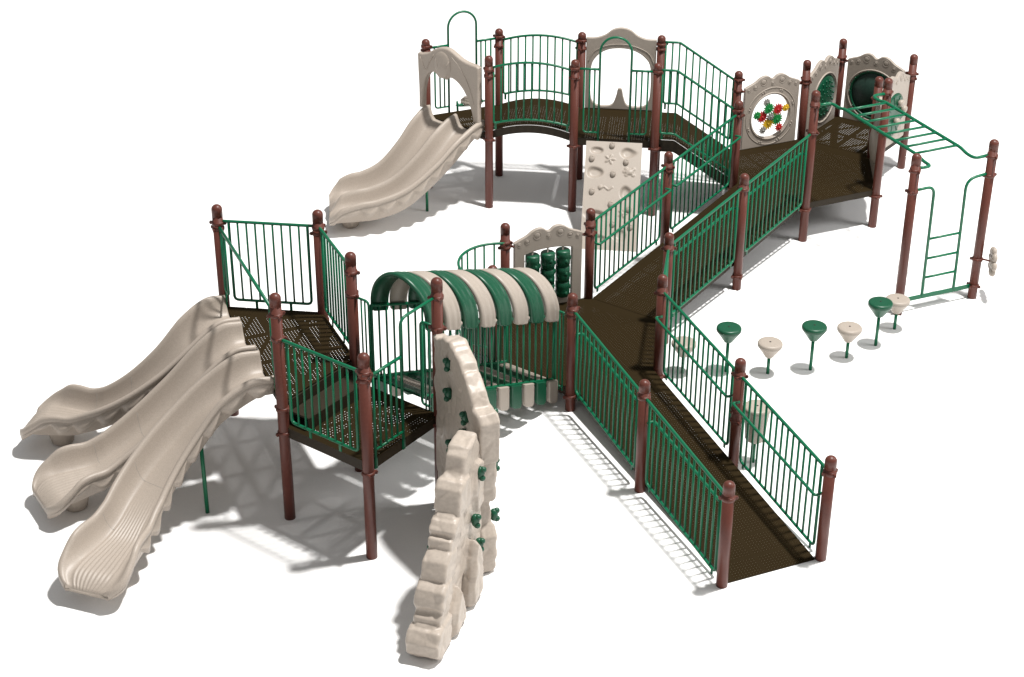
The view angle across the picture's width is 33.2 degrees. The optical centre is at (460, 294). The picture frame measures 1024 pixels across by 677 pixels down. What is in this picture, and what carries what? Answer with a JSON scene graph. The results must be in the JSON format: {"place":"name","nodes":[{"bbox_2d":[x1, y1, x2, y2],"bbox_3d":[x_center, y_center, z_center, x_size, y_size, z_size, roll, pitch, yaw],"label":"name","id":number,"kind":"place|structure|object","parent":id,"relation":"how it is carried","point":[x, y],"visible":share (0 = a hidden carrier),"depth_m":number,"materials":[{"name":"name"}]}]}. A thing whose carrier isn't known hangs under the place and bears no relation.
{"place":"outdoors","nodes":[
{"label":"outdoors","id":0,"kind":"place"},
{"bbox_2d":[209,204,361,520],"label":"deck tower","id":1,"kind":"structure","parent":0,"point":[271,320],"depth_m":19.76,"materials":[{"name":"brown metal"}]},
{"bbox_2d":[0,0,1023,676],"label":"ground","id":2,"kind":"structure","parent":0,"point":[138,138],"depth_m":22.91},
{"bbox_2d":[20,295,240,445],"bbox_3d":[-3.933,0.999,20.526,2.747,1.730,1.055,-1,28,0],"label":"slide","id":3,"kind":"object","parent":2,"relation":"on","point":[63,416],"visible":0.88,"depth_m":20.49,"materials":[{"name":"beige plastic"}]},
{"bbox_2d":[32,321,255,518],"bbox_3d":[-3.605,1.453,19.666,2.659,1.730,0.843,-15,31,-25],"label":"slide","id":4,"kind":"object","parent":2,"relation":"on","point":[72,477],"visible":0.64,"depth_m":19.84,"materials":[{"name":"beige plastic"}]},
{"bbox_2d":[57,350,274,600],"bbox_3d":[-3.209,1.934,18.754,1.142,1.730,3.035,20,34,33],"label":"slide","id":5,"kind":"object","parent":2,"relation":"on","point":[108,544],"visible":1,"depth_m":18.81,"materials":[{"name":"beige plastic"}]},
{"bbox_2d":[281,277,446,559],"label":"deck tower","id":6,"kind":"structure","parent":2,"relation":"on","point":[369,454],"depth_m":18.41,"materials":[{"name":"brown metal"}]},
{"bbox_2d":[356,267,565,411],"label":"tunnel","id":7,"kind":"structure","parent":6,"relation":"attached to","point":[519,293],"depth_m":19.93,"materials":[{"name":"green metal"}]},
{"bbox_2d":[329,47,484,228],"bbox_3d":[-0.945,-2.349,25.952,2.567,2.476,1.361,-15,31,-25],"label":"double slide","id":8,"kind":"object","parent":2,"relation":"on","point":[417,161],"visible":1,"depth_m":26.09,"materials":[{"name":"beige plastic"}]},
{"bbox_2d":[405,333,499,659],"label":"climbing wall","id":9,"kind":"structure","parent":2,"relation":"on","point":[459,558],"depth_m":17.57,"materials":[{"name":"plastic"}]},
{"bbox_2d":[420,10,504,207],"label":"slide deck","id":10,"kind":"structure","parent":2,"relation":"on","point":[466,117],"depth_m":26.59,"materials":[{"name":"brown metal"}]},
{"bbox_2d":[488,208,676,411],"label":"landing deck","id":11,"kind":"structure","parent":2,"relation":"on","point":[602,320],"depth_m":22.23,"materials":[{"name":"brown metal"}]},
{"bbox_2d":[457,242,504,355],"bbox_3d":[0.233,0.040,22.292,0.540,1.104,1.138,4,28,8],"label":"balcony rail","id":12,"kind":"object","parent":11,"relation":"attached to","point":[467,260],"visible":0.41,"depth_m":22.36,"materials":[{"name":"green metal"}]},
{"bbox_2d":[512,224,584,305],"bbox_3d":[1.165,-0.381,22.938,1.100,1.180,0.212,-10,30,-18],"label":"roller panel","id":13,"kind":"object","parent":11,"relation":"on","point":[562,270],"visible":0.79,"depth_m":22.84,"materials":[{"name":"beige plastic"}]},
{"bbox_2d":[581,141,641,251],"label":"climbing slope","id":14,"kind":"structure","parent":2,"relation":"on","point":[612,173],"depth_m":25.64,"materials":[{"name":"beige plastic"}]},
{"bbox_2d":[566,27,667,215],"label":"arch deck","id":15,"kind":"structure","parent":2,"relation":"on","point":[593,115],"depth_m":26.27,"materials":[{"name":"brown metal"}]},
{"bbox_2d":[493,34,579,139],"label":"arched bridge","id":16,"kind":"structure","parent":15,"relation":"attached to","point":[522,117],"depth_m":26.17,"materials":[{"name":"green metal"}]},
{"bbox_2d":[659,41,733,186],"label":"sloping bridge","id":17,"kind":"structure","parent":15,"relation":"attached to","point":[683,132],"depth_m":26.00,"materials":[{"name":"green metal"}]},
{"bbox_2d":[671,336,696,373],"bbox_3d":[2.863,0.800,22.083,0.320,0.472,0.320,-1,28,0],"label":"stepping pod","id":18,"kind":"object","parent":2,"relation":"on","point":[686,345],"visible":0.45,"depth_m":21.95,"materials":[{"name":"beige plastic"}]},
{"bbox_2d":[593,114,810,318],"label":"ramp","id":19,"kind":"structure","parent":2,"relation":"on","point":[731,204],"depth_m":24.02,"materials":[{"name":"green metal"}]},
{"bbox_2d":[574,292,837,588],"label":"ramp","id":20,"kind":"structure","parent":2,"relation":"on","point":[613,411],"depth_m":19.50,"materials":[{"name":"green metal"}]},
{"bbox_2d":[716,321,741,371],"bbox_3d":[3.429,0.696,22.062,0.320,0.664,0.320,-1,28,0],"label":"stepping pod","id":21,"kind":"object","parent":2,"relation":"on","point":[729,332],"visible":1,"depth_m":21.89,"materials":[{"name":"green plastic"}]},
{"bbox_2d":[745,400,770,462],"bbox_3d":[3.460,1.633,20.174,0.320,0.784,0.320,-1,28,0],"label":"stepping pod","id":22,"kind":"object","parent":2,"relation":"on","point":[756,422],"visible":0.49,"depth_m":20.00,"materials":[{"name":"beige plastic"}]},
{"bbox_2d":[757,337,782,373],"bbox_3d":[3.958,0.806,22.048,0.320,0.472,0.320,-1,28,0],"label":"stepping pod","id":23,"kind":"object","parent":2,"relation":"on","point":[770,347],"visible":1,"depth_m":21.91,"materials":[{"name":"beige plastic"}]},
{"bbox_2d":[802,320,826,370],"bbox_3d":[4.521,0.676,22.075,0.320,0.664,0.320,-1,28,0],"label":"stepping pod","id":24,"kind":"object","parent":2,"relation":"on","point":[814,331],"visible":1,"depth_m":21.91,"materials":[{"name":"green plastic"}]},
{"bbox_2d":[727,38,918,241],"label":"hexagonal deck","id":25,"kind":"structure","parent":2,"relation":"on","point":[827,153],"depth_m":26.33,"materials":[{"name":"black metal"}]},
{"bbox_2d":[740,73,802,149],"bbox_3d":[4.858,-2.886,26.911,1.100,1.180,0.113,-11,30,-19],"label":"gear panel","id":26,"kind":"object","parent":25,"relation":"on","point":[785,86],"visible":1,"depth_m":26.90,"materials":[{"name":"beige plastic"}]},
{"bbox_2d":[805,55,840,136],"bbox_3d":[5.803,-3.233,27.541,0.098,1.180,1.100,20,34,33],"label":"disc panel","id":27,"kind":"object","parent":25,"relation":"on","point":[824,76],"visible":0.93,"depth_m":27.50,"materials":[{"name":"beige plastic"}]},
{"bbox_2d":[842,53,905,122],"bbox_3d":[6.644,-3.291,27.631,1.100,1.180,0.083,20,34,33],"label":"window panel","id":28,"kind":"structure","parent":25,"relation":"attached to","point":[865,70],"depth_m":27.67,"materials":[{"name":"beige plastic"}]},
{"bbox_2d":[851,73,884,116],"bbox_3d":[6.656,-3.211,27.672,0.859,0.859,0.040,20,34,33],"label":"window","id":29,"kind":"structure","parent":28,"relation":"in","point":[862,91],"depth_m":27.74,"materials":[{"name":"plastic"}]},
{"bbox_2d":[869,96,881,176],"bbox_3d":[6.291,-2.378,25.925,0.216,1.180,1.099,5,29,10],"label":"side panel","id":30,"kind":"object","parent":25,"relation":"on","point":[873,139],"visible":0.32,"depth_m":25.82,"materials":[{"name":"beige plastic"}]},
{"bbox_2d":[882,71,910,147],"bbox_3d":[6.790,-2.879,26.854,0.165,1.180,1.100,20,34,33],"label":"knob panel","id":31,"kind":"object","parent":25,"relation":"attached to","point":[900,87],"visible":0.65,"depth_m":26.89,"materials":[{"name":"beige plastic"}]},
{"bbox_2d":[837,321,861,357],"bbox_3d":[5.049,0.615,22.383,0.320,0.472,0.320,-1,28,0],"label":"stepping pod","id":32,"kind":"object","parent":2,"relation":"on","point":[849,332],"visible":1,"depth_m":22.25,"materials":[{"name":"beige plastic"}]},
{"bbox_2d":[868,296,892,345],"bbox_3d":[5.497,0.377,22.616,0.320,0.664,0.320,-1,28,0],"label":"stepping pod","id":33,"kind":"object","parent":2,"relation":"on","point":[880,306],"visible":1,"depth_m":22.45,"materials":[{"name":"green plastic"}]},
{"bbox_2d":[886,293,909,329],"bbox_3d":[5.844,0.251,23.048,0.320,0.472,0.320,-1,28,0],"label":"stepping pod","id":34,"kind":"object","parent":2,"relation":"on","point":[901,302],"visible":0.93,"depth_m":22.93,"materials":[{"name":"beige plastic"}]},
{"bbox_2d":[820,92,998,315],"bbox_3d":[6.108,-1.416,24.148,1.429,2.377,2.574,-11,30,-19],"label":"overhead ladder","id":35,"kind":"object","parent":2,"relation":"on","point":[972,285],"visible":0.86,"depth_m":23.25,"materials":[{"name":"green metal"}]},
{"bbox_2d":[983,246,997,276],"bbox_3d":[7.280,-0.456,23.633,0.203,0.436,0.431,-1,28,0],"label":"flower wheel","id":36,"kind":"object","parent":35,"relation":"attached to","point":[992,260],"visible":1,"depth_m":23.53,"materials":[{"name":"beige plastic"}]}
]}

